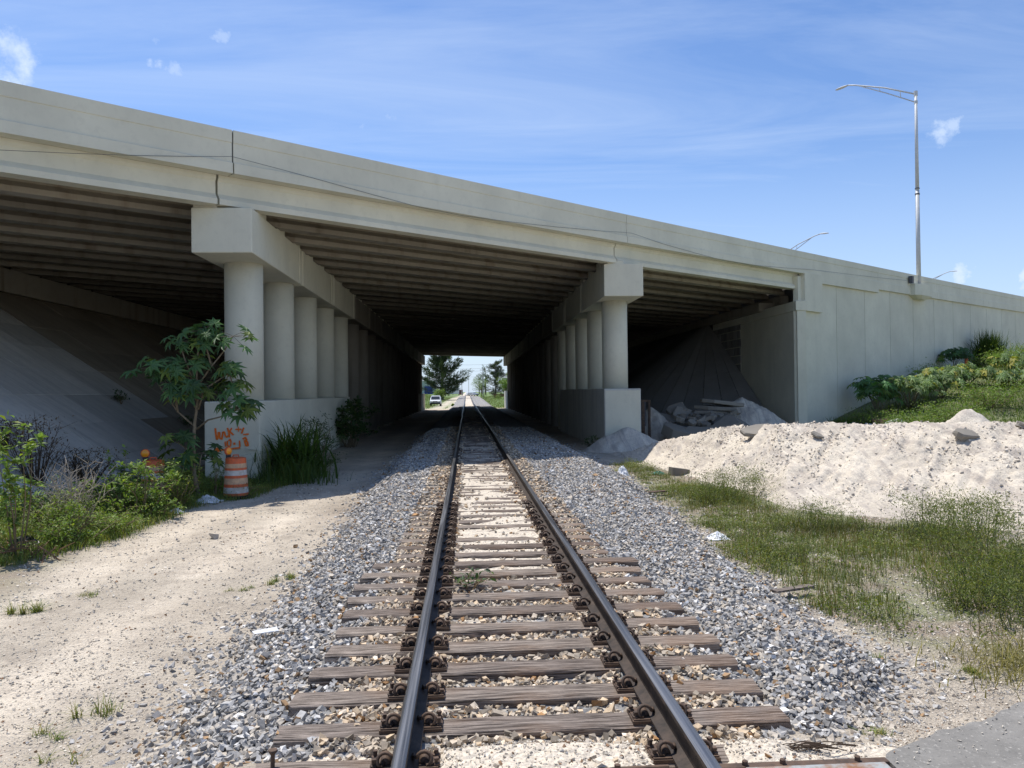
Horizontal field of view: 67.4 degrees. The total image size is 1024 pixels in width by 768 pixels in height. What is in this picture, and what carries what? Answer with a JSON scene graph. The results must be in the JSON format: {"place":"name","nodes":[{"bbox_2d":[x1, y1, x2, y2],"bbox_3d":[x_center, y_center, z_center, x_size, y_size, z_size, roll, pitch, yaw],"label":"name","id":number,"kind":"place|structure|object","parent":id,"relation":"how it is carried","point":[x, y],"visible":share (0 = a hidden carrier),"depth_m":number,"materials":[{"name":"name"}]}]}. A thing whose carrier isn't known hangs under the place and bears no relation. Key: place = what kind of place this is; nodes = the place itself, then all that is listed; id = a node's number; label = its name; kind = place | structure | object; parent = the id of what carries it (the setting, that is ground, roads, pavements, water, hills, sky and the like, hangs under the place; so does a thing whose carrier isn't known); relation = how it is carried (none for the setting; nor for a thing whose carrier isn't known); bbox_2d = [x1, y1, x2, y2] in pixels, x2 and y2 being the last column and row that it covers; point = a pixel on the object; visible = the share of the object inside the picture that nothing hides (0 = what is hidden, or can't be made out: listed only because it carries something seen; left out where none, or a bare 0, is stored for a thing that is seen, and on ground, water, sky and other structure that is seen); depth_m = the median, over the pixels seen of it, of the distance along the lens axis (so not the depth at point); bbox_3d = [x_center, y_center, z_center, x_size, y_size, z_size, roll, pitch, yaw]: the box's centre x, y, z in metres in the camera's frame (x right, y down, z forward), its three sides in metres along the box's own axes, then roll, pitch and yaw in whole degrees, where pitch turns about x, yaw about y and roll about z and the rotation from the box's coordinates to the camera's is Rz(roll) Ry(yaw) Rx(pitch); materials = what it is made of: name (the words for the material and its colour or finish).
{"place":"outdoors","nodes":[
{"label":"outdoors","id":0,"kind":"place"},
{"bbox_2d":[0,367,1023,767],"bbox_3d":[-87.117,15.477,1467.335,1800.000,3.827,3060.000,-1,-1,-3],"label":"ground","id":1,"kind":"structure","parent":0,"point":[384,443],"depth_m":8.96,"materials":[{"name":"beige sand"}]},
{"bbox_2d":[0,410,48,555],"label":"leafy shrub","id":2,"kind":"object","parent":1,"relation":"on","point":[25,497],"visible":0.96,"depth_m":11.47,"materials":[{"name":"green plant"}]},
{"bbox_2d":[3,596,62,615],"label":"grass tuft","id":3,"kind":"object","parent":1,"relation":"on","point":[13,610],"visible":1,"depth_m":8.77,"materials":[{"name":"green plant"}]},
{"bbox_2d":[0,534,74,562],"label":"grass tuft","id":4,"kind":"object","parent":1,"relation":"on","point":[15,549],"visible":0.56,"depth_m":11.36,"materials":[{"name":"green plant"}]},
{"bbox_2d":[2,472,80,521],"bbox_3d":[-8.623,2.133,13.920,1.269,0.944,1.572,-1,-1,16],"label":"leafy shrub","id":5,"kind":"object","parent":1,"relation":"on","point":[45,501],"visible":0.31,"depth_m":13.92,"materials":[{"name":"green plant"}]},
{"bbox_2d":[1,486,116,534],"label":"leafy shrub","id":6,"kind":"object","parent":1,"relation":"on","point":[45,506],"visible":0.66,"depth_m":12.65,"materials":[{"name":"green plant"}]},
{"bbox_2d":[23,497,118,545],"bbox_3d":[-7.320,2.251,12.199,1.367,0.822,1.636,-1,-1,17],"label":"leafy shrub","id":7,"kind":"object","parent":1,"relation":"on","point":[52,531],"visible":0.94,"depth_m":12.36,"materials":[{"name":"green plant"}]},
{"bbox_2d":[30,454,119,527],"bbox_3d":[-7.658,1.924,13.519,1.410,1.474,1.577,-1,-1,-3],"label":"dead bush","id":8,"kind":"object","parent":1,"relation":"on","point":[70,480],"visible":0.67,"depth_m":13.33,"materials":[{"name":"plant"}]},
{"bbox_2d":[46,692,128,724],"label":"grass tuft","id":9,"kind":"object","parent":1,"relation":"on","point":[97,711],"visible":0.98,"depth_m":5.86,"materials":[{"name":"green plant"}]},
{"bbox_2d":[76,503,154,532],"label":"leafy shrub","id":10,"kind":"object","parent":1,"relation":"on","point":[116,524],"visible":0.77,"depth_m":13.46,"materials":[{"name":"green plant"}]},
{"bbox_2d":[103,444,133,506],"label":"leafy shrub","id":11,"kind":"object","parent":1,"relation":"on","point":[124,467],"visible":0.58,"depth_m":15.70,"materials":[{"name":"green plant"}]},
{"bbox_2d":[72,458,188,516],"bbox_3d":[-7.497,2.078,15.221,1.837,1.261,2.467,0,-1,-16],"label":"leafy shrub","id":12,"kind":"object","parent":1,"relation":"on","point":[137,490],"visible":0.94,"depth_m":15.16,"materials":[{"name":"green plant"}]},
{"bbox_2d":[0,467,292,566],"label":"grass","id":13,"kind":"structure","parent":1,"relation":"on","point":[9,558],"depth_m":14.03,"materials":[{"name":"green plant"}]},
{"bbox_2d":[122,496,182,517],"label":"leafy shrub","id":14,"kind":"object","parent":1,"relation":"on","point":[171,502],"visible":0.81,"depth_m":15.12,"materials":[{"name":"green plant"}]},
{"bbox_2d":[140,449,166,494],"bbox_3d":[-8.183,2.085,17.526,0.660,1.208,0.655,-1,-1,-3],"label":"traffic barrel","id":15,"kind":"object","parent":1,"relation":"on","point":[144,453],"visible":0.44,"depth_m":17.37,"materials":[{"name":"orange plastic"}]},
{"bbox_2d":[143,458,202,505],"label":"leafy shrub","id":16,"kind":"object","parent":1,"relation":"on","point":[176,494],"visible":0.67,"depth_m":16.43,"materials":[{"name":"green plant"}]},
{"bbox_2d":[118,318,265,495],"bbox_3d":[-7.394,0.563,17.890,3.221,4.281,1.499,-1,-1,-3],"label":"castor tree","id":17,"kind":"object","parent":1,"relation":"on","point":[177,386],"visible":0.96,"depth_m":17.75,"materials":[{"name":"green plant"}]},
{"bbox_2d":[223,447,250,499],"bbox_3d":[-6.516,2.082,18.125,0.660,1.208,0.655,-1,-1,-3],"label":"traffic barrel","id":18,"kind":"object","parent":1,"relation":"on","point":[235,473],"visible":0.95,"depth_m":17.92,"materials":[{"name":"orange plastic"}]},
{"bbox_2d":[248,437,285,485],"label":"tall grass","id":19,"kind":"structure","parent":1,"relation":"on","point":[261,475],"depth_m":20.25,"materials":[{"name":"green plant"}]},
{"bbox_2d":[217,414,366,478],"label":"tall grass","id":20,"kind":"structure","parent":1,"relation":"on","point":[306,450],"depth_m":21.95,"materials":[{"name":"green plant"}]},
{"bbox_2d":[247,453,355,487],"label":"tall grass","id":21,"kind":"structure","parent":1,"relation":"on","point":[302,477],"depth_m":20.87,"materials":[{"name":"green plant"}]},
{"bbox_2d":[191,205,424,478],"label":"bridge pier","id":22,"kind":"structure","parent":1,"relation":"on","point":[326,343],"depth_m":26.21,"materials":[{"name":"concrete"}]},
{"bbox_2d":[297,410,349,466],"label":"shade shrub","id":23,"kind":"object","parent":1,"relation":"on","point":[320,430],"visible":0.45,"depth_m":25.68,"materials":[{"name":"green plant"}]},
{"bbox_2d":[334,395,380,447],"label":"shade shrub","id":24,"kind":"object","parent":1,"relation":"on","point":[345,420],"visible":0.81,"depth_m":34.28,"materials":[{"name":"green plant"}]},
{"bbox_2d":[422,355,473,399],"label":"pine tree","id":25,"kind":"object","parent":1,"relation":"on","point":[438,365],"visible":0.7,"depth_m":187.88,"materials":[{"name":"green plant"}]},
{"bbox_2d":[481,359,506,395],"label":"pine tree","id":26,"kind":"object","parent":1,"relation":"on","point":[496,372],"visible":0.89,"depth_m":194.68,"materials":[{"name":"green plant"}]},
{"bbox_2d":[0,457,1023,767],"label":"pebbles","id":27,"kind":"object","parent":1,"relation":"on","point":[638,751],"visible":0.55,"depth_m":6.94,"materials":[{"name":"gravel"}]},
{"bbox_2d":[174,396,895,767],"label":"ballast bed","id":28,"kind":"object","parent":1,"relation":"on","point":[496,416],"visible":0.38,"depth_m":5.44,"materials":[{"name":"beige gravel"}]},
{"bbox_2d":[449,566,496,589],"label":"weed","id":29,"kind":"object","parent":28,"relation":"on","point":[478,580],"visible":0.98,"depth_m":7.88,"materials":[{"name":"green plant"}]},
{"bbox_2d":[409,509,565,518],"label":"railroad tie","id":30,"kind":"object","parent":28,"relation":"on","point":[530,512],"visible":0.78,"depth_m":12.35,"materials":[{"name":"wood"}]},
{"bbox_2d":[414,504,569,513],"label":"railroad tie","id":31,"kind":"object","parent":28,"relation":"on","point":[455,509],"visible":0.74,"depth_m":12.85,"materials":[{"name":"wood"}]},
{"bbox_2d":[397,530,590,544],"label":"railroad tie","id":32,"kind":"object","parent":28,"relation":"on","point":[451,536],"visible":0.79,"depth_m":10.40,"materials":[{"name":"wood"}]},
{"bbox_2d":[402,524,585,536],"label":"railroad tie","id":33,"kind":"object","parent":28,"relation":"on","point":[452,530],"visible":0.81,"depth_m":10.91,"materials":[{"name":"wood"}]},
{"bbox_2d":[410,513,578,524],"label":"railroad tie","id":34,"kind":"object","parent":28,"relation":"on","point":[467,522],"visible":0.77,"depth_m":11.85,"materials":[{"name":"wood"}]},
{"bbox_2d":[409,518,585,529],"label":"railroad tie","id":35,"kind":"object","parent":28,"relation":"on","point":[471,527],"visible":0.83,"depth_m":11.39,"materials":[{"name":"wood"}]},
{"bbox_2d":[396,537,599,551],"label":"railroad tie","id":36,"kind":"object","parent":28,"relation":"on","point":[544,543],"visible":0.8,"depth_m":9.90,"materials":[{"name":"wood"}]},
{"bbox_2d":[359,561,641,583],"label":"railroad tie","id":37,"kind":"object","parent":28,"relation":"on","point":[365,578],"visible":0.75,"depth_m":8.45,"materials":[{"name":"wood"}]},
{"bbox_2d":[470,396,721,767],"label":"rail","id":38,"kind":"object","parent":37,"relation":"on","point":[671,722],"visible":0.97,"depth_m":5.36,"materials":[{"name":"metal"}]},
{"bbox_2d":[353,571,651,596],"bbox_3d":[-0.089,2.109,8.034,3.111,0.267,0.257,-1,-1,-3],"label":"railroad tie","id":39,"kind":"object","parent":28,"relation":"on","point":[448,583],"visible":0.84,"depth_m":7.98,"materials":[{"name":"wood"}]},
{"bbox_2d":[397,544,608,559],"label":"railroad tie","id":40,"kind":"object","parent":28,"relation":"on","point":[450,552],"visible":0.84,"depth_m":9.41,"materials":[{"name":"wood"}]},
{"bbox_2d":[372,552,638,571],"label":"railroad tie","id":41,"kind":"object","parent":28,"relation":"on","point":[555,559],"visible":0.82,"depth_m":8.95,"materials":[{"name":"wood"}]},
{"bbox_2d":[347,583,664,608],"bbox_3d":[-0.046,2.104,7.549,3.111,0.267,0.256,-1,-1,-3],"label":"railroad tie","id":42,"kind":"object","parent":28,"relation":"on","point":[446,594],"visible":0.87,"depth_m":7.50,"materials":[{"name":"wood"}]},
{"bbox_2d":[341,596,683,623],"bbox_3d":[0.020,2.098,7.058,3.105,0.267,0.264,-1,-1,-3],"label":"railroad tie","id":43,"kind":"object","parent":28,"relation":"on","point":[580,605],"visible":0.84,"depth_m":7.01,"materials":[{"name":"wood"}]},
{"bbox_2d":[335,612,698,641],"bbox_3d":[0.066,2.093,6.562,3.106,0.267,0.244,-1,-1,-3],"label":"railroad tie","id":44,"kind":"object","parent":28,"relation":"on","point":[486,630],"visible":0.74,"depth_m":6.50,"materials":[{"name":"wood"}]},
{"bbox_2d":[324,629,720,663],"bbox_3d":[0.105,2.088,6.076,3.098,0.267,0.250,-1,-1,-3],"label":"railroad tie","id":45,"kind":"object","parent":28,"relation":"on","point":[506,648],"visible":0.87,"depth_m":6.02,"materials":[{"name":"wood"}]},
{"bbox_2d":[308,649,737,688],"bbox_3d":[0.106,2.083,5.604,3.111,0.267,0.243,-1,-1,-3],"label":"railroad tie","id":46,"kind":"object","parent":28,"relation":"on","point":[556,669],"visible":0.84,"depth_m":5.54,"materials":[{"name":"wood"}]},
{"bbox_2d":[288,674,762,717],"bbox_3d":[0.111,2.079,5.117,3.114,0.267,0.246,-1,-1,-3],"label":"railroad tie","id":47,"kind":"object","parent":28,"relation":"on","point":[441,695],"visible":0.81,"depth_m":5.06,"materials":[{"name":"wood"}]},
{"bbox_2d":[390,395,465,767],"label":"rail","id":48,"kind":"object","parent":47,"relation":"on","point":[409,738],"visible":0.98,"depth_m":5.39,"materials":[{"name":"metal"}]},
{"bbox_2d":[69,425,981,767],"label":"ballast","id":49,"kind":"structure","parent":28,"relation":"on","point":[547,459],"depth_m":6.67,"materials":[{"name":"gravel"}]},
{"bbox_2d":[273,703,791,748],"bbox_3d":[0.152,2.074,4.641,3.114,0.267,0.246,-1,-1,-3],"label":"railroad tie","id":50,"kind":"object","parent":28,"relation":"on","point":[633,720],"visible":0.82,"depth_m":4.60,"materials":[{"name":"wood"}]},
{"bbox_2d":[255,736,815,767],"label":"railroad tie","id":51,"kind":"object","parent":28,"relation":"on","point":[659,752],"visible":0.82,"depth_m":4.13,"materials":[{"name":"wood"}]},
{"bbox_2d":[720,755,890,767],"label":"crossing plank","id":52,"kind":"object","parent":28,"relation":"on","point":[857,761],"visible":0.99,"depth_m":3.98,"materials":[{"name":"paint"}]},
{"bbox_2d":[783,741,857,751],"bbox_3d":[1.667,1.981,4.206,0.476,0.026,0.104,-1,-1,-3],"label":"twig bundle","id":53,"kind":"object","parent":28,"relation":"on","point":[816,745],"visible":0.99,"depth_m":4.20,"materials":[{"name":"brown wood"}]},
{"bbox_2d":[503,261,642,443],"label":"bridge pier","id":54,"kind":"structure","parent":1,"relation":"on","point":[565,361],"depth_m":37.41,"materials":[{"name":"paint"}]},
{"bbox_2d":[0,80,814,356],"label":"overpass","id":55,"kind":"object","parent":54,"relation":"on","point":[425,281],"visible":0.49,"depth_m":26.75,"materials":[{"name":"paint"}]},
{"bbox_2d":[5,150,906,280],"bbox_3d":[7.131,-5.917,33.246,49.478,1.464,0.012,0,-1,-42],"label":"cable","id":56,"kind":"object","parent":55,"relation":"attached to","point":[372,194],"visible":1,"depth_m":22.22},
{"bbox_2d":[584,427,658,452],"bbox_3d":[4.619,2.338,30.906,4.140,1.210,3.420,-1,-1,-3],"label":"sand pile","id":57,"kind":"object","parent":1,"relation":"on","point":[626,439],"visible":0.59,"depth_m":30.26,"materials":[{"name":"soil"}]},
{"bbox_2d":[641,400,650,436],"bbox_3d":[5.835,1.746,37.135,1.520,1.960,1.020,-1,-1,-3],"label":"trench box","id":58,"kind":"object","parent":1,"relation":"on","point":[643,413],"visible":0.31,"depth_m":36.68,"materials":[{"name":"metal"}]},
{"bbox_2d":[641,407,676,440],"bbox_3d":[7.040,2.138,38.666,4.800,1.950,5.280,-1,-1,-3],"label":"sand pile","id":59,"kind":"object","parent":1,"relation":"on","point":[658,420],"visible":0.2,"depth_m":37.52,"materials":[{"name":"soil"}]},
{"bbox_2d":[661,422,694,438],"bbox_3d":[7.816,2.287,36.093,1.632,0.971,1.349,0,-1,-22],"label":"broken concrete","id":60,"kind":"object","parent":1,"relation":"on","point":[670,431],"visible":0.69,"depth_m":35.59,"materials":[{"name":"grey concrete"}]},
{"bbox_2d":[628,326,762,426],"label":"slope paving","id":61,"kind":"structure","parent":1,"relation":"on","point":[666,349],"depth_m":50.61,"materials":[{"name":"concrete"}]},
{"bbox_2d":[677,478,761,505],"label":"verge weed","id":62,"kind":"object","parent":1,"relation":"on","point":[720,491],"visible":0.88,"depth_m":16.23,"materials":[{"name":"green plant"}]},
{"bbox_2d":[627,272,822,423],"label":"abutment","id":63,"kind":"object","parent":1,"relation":"on","point":[756,340],"visible":0.4,"depth_m":44.07,"materials":[{"name":"paint"}]},
{"bbox_2d":[683,462,785,499],"bbox_3d":[4.947,2.143,17.086,2.300,0.878,2.122,-1,-1,-3],"label":"verge weed","id":64,"kind":"object","parent":1,"relation":"on","point":[745,481],"visible":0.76,"depth_m":17.07,"materials":[{"name":"green plant"}]},
{"bbox_2d":[727,397,786,425],"bbox_3d":[12.249,1.899,40.981,6.360,2.419,5.760,-1,-1,-3],"label":"sand pile","id":65,"kind":"object","parent":1,"relation":"on","point":[752,413],"visible":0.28,"depth_m":39.82,"materials":[{"name":"soil"}]},
{"bbox_2d":[749,529,836,563],"bbox_3d":[3.928,2.299,10.780,1.151,0.456,1.130,-1,-1,17],"label":"verge weed","id":66,"kind":"object","parent":1,"relation":"on","point":[787,545],"visible":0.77,"depth_m":10.84,"materials":[{"name":"green plant"}]},
{"bbox_2d":[747,495,866,535],"bbox_3d":[5.022,2.209,13.098,2.156,0.665,2.077,-1,-1,28],"label":"verge weed","id":67,"kind":"object","parent":1,"relation":"on","point":[810,513],"visible":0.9,"depth_m":13.11,"materials":[{"name":"green plant"}]},
{"bbox_2d":[609,421,1023,531],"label":"sand pile","id":68,"kind":"object","parent":1,"relation":"on","point":[869,465],"visible":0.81,"depth_m":16.91,"materials":[{"name":"sand"}]},
{"bbox_2d":[611,420,1023,525],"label":"sand clods","id":69,"kind":"object","parent":68,"relation":"on","point":[905,481],"visible":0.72,"depth_m":17.73,"materials":[{"name":"sand"}]},
{"bbox_2d":[952,428,979,440],"bbox_3d":[9.919,1.108,16.803,0.521,0.288,0.339,-1,-1,-3],"label":"broken concrete","id":70,"kind":"object","parent":68,"relation":"on","point":[961,434],"visible":0.98,"depth_m":16.71,"materials":[{"name":"grey concrete"}]},
{"bbox_2d":[624,457,1022,659],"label":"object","id":71,"kind":"object","parent":1,"relation":"on","point":[818,567],"visible":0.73,"depth_m":11.06,"materials":[{"name":"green plant"}]},
{"bbox_2d":[847,374,904,413],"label":"castor shrub","id":72,"kind":"object","parent":1,"relation":"on","point":[868,386],"visible":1,"depth_m":42.15,"materials":[{"name":"green plant"}]},
{"bbox_2d":[860,406,955,423],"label":"green bush","id":73,"kind":"object","parent":1,"relation":"on","point":[899,419],"visible":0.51,"depth_m":37.17,"materials":[{"name":"green plant"}]},
{"bbox_2d":[793,254,1023,422],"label":"retaining wall","id":74,"kind":"structure","parent":1,"relation":"on","point":[864,324],"depth_m":47.18,"materials":[{"name":"paint"}]},
{"bbox_2d":[836,84,931,300],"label":"street lamp","id":75,"kind":"object","parent":74,"relation":"on","point":[920,291],"visible":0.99,"depth_m":51.13,"materials":[{"name":"metal"}]},
{"bbox_2d":[886,373,946,409],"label":"castor shrub","id":76,"kind":"object","parent":1,"relation":"on","point":[921,384],"visible":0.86,"depth_m":41.63,"materials":[{"name":"green plant"}]},
{"bbox_2d":[833,364,1023,423],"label":"grass","id":77,"kind":"structure","parent":1,"relation":"on","point":[989,408],"depth_m":42.56,"materials":[{"name":"green plant"}]},
{"bbox_2d":[851,484,1022,545],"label":"verge weed","id":78,"kind":"object","parent":1,"relation":"on","point":[945,509],"visible":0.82,"depth_m":12.12,"materials":[{"name":"green plant"}]},
{"bbox_2d":[908,365,970,398],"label":"castor shrub","id":79,"kind":"object","parent":1,"relation":"on","point":[948,373],"visible":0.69,"depth_m":43.66,"materials":[{"name":"green plant"}]},
{"bbox_2d":[875,622,1023,701],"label":"grass","id":80,"kind":"structure","parent":1,"relation":"on","point":[1006,659],"depth_m":6.63,"materials":[{"name":"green plant"}]},
{"bbox_2d":[883,486,1023,535],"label":"verge weed","id":81,"kind":"object","parent":1,"relation":"on","point":[950,512],"visible":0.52,"depth_m":12.70,"materials":[{"name":"green plant"}]},
{"bbox_2d":[936,346,973,365],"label":"castor shrub","id":82,"kind":"object","parent":1,"relation":"on","point":[960,353],"visible":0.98,"depth_m":52.59,"materials":[{"name":"green plant"}]},
{"bbox_2d":[890,495,1023,575],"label":"verge weed","id":83,"kind":"object","parent":1,"relation":"on","point":[979,531],"visible":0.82,"depth_m":10.50,"materials":[{"name":"green plant"}]},
{"bbox_2d":[910,396,1005,421],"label":"green bush","id":84,"kind":"object","parent":1,"relation":"on","point":[949,412],"visible":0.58,"depth_m":37.88,"materials":[{"name":"green plant"}]},
{"bbox_2d":[911,551,1023,612],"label":"verge weed","id":85,"kind":"object","parent":1,"relation":"on","point":[957,590],"visible":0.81,"depth_m":8.37,"materials":[{"name":"green plant"}]},
{"bbox_2d":[945,409,989,423],"bbox_3d":[13.912,1.553,23.411,2.800,1.597,2.800,-1,-1,-3],"label":"sand pile","id":86,"kind":"object","parent":1,"relation":"on","point":[967,415],"visible":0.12,"depth_m":23.18,"materials":[{"name":"sand"}]},
{"bbox_2d":[918,520,1023,600],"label":"verge weed","id":87,"kind":"object","parent":1,"relation":"on","point":[999,559],"visible":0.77,"depth_m":9.08,"materials":[{"name":"green plant"}]},
{"bbox_2d":[951,361,997,386],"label":"castor shrub","id":88,"kind":"object","parent":1,"relation":"on","point":[987,371],"visible":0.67,"depth_m":45.43,"materials":[{"name":"green plant"}]},
{"bbox_2d":[942,378,1023,408],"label":"green bush","id":89,"kind":"object","parent":1,"relation":"on","point":[984,398],"visible":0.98,"depth_m":40.24,"materials":[{"name":"green plant"}]},
{"bbox_2d":[955,570,1023,631],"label":"verge weed","id":90,"kind":"object","parent":1,"relation":"on","point":[1007,598],"visible":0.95,"depth_m":7.79,"materials":[{"name":"green plant"}]},
{"bbox_2d":[964,329,1017,365],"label":"tall grass","id":91,"kind":"structure","parent":1,"relation":"on","point":[992,342],"depth_m":56.42,"materials":[{"name":"green plant"}]},
{"bbox_2d":[987,350,1023,370],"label":"castor shrub","id":92,"kind":"object","parent":1,"relation":"on","point":[1002,358],"visible":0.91,"depth_m":48.27,"materials":[{"name":"green plant"}]},
{"bbox_2d":[989,367,1023,386],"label":"castor shrub","id":93,"kind":"object","parent":1,"relation":"on","point":[1003,374],"visible":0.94,"depth_m":43.89,"materials":[{"name":"green plant"}]},
{"bbox_2d":[0,0,1023,391],"label":"sky","id":94,"kind":"structure","parent":0,"point":[723,117],"materials":[{"name":"blue"}]},
{"bbox_2d":[606,457,1023,669],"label":"grass","id":95,"kind":"structure","parent":0,"point":[837,570],"depth_m":10.80,"materials":[{"name":"green plant"}]},
{"bbox_2d":[885,702,1023,767],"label":"road","id":96,"kind":"structure","parent":0,"point":[1006,750],"depth_m":4.17,"materials":[{"name":"grey asphalt"}]},
{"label":"embankment","id":97,"kind":"structure","parent":0,"visible":0},
{"bbox_2d":[0,267,223,338],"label":"abutment","id":98,"kind":"object","parent":97,"relation":"on","point":[16,283],"visible":0.11,"depth_m":35.76,"materials":[{"name":"concrete"}]},
{"bbox_2d":[0,292,224,512],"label":"slope paving","id":99,"kind":"structure","parent":97,"relation":"on","point":[65,364],"depth_m":25.74,"materials":[{"name":"concrete"}]},
{"bbox_2d":[1,414,76,485],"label":"dead bush","id":100,"kind":"object","parent":99,"relation":"on","point":[37,468],"visible":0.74,"depth_m":16.42,"materials":[{"name":"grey plant"}]},
{"bbox_2d":[42,446,130,485],"bbox_3d":[-9.871,1.931,18.099,2.196,0.957,2.075,-1,-1,-3],"label":"dead bush","id":101,"kind":"object","parent":99,"relation":"on","point":[80,474],"visible":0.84,"depth_m":17.93,"materials":[{"name":"brown plant"}]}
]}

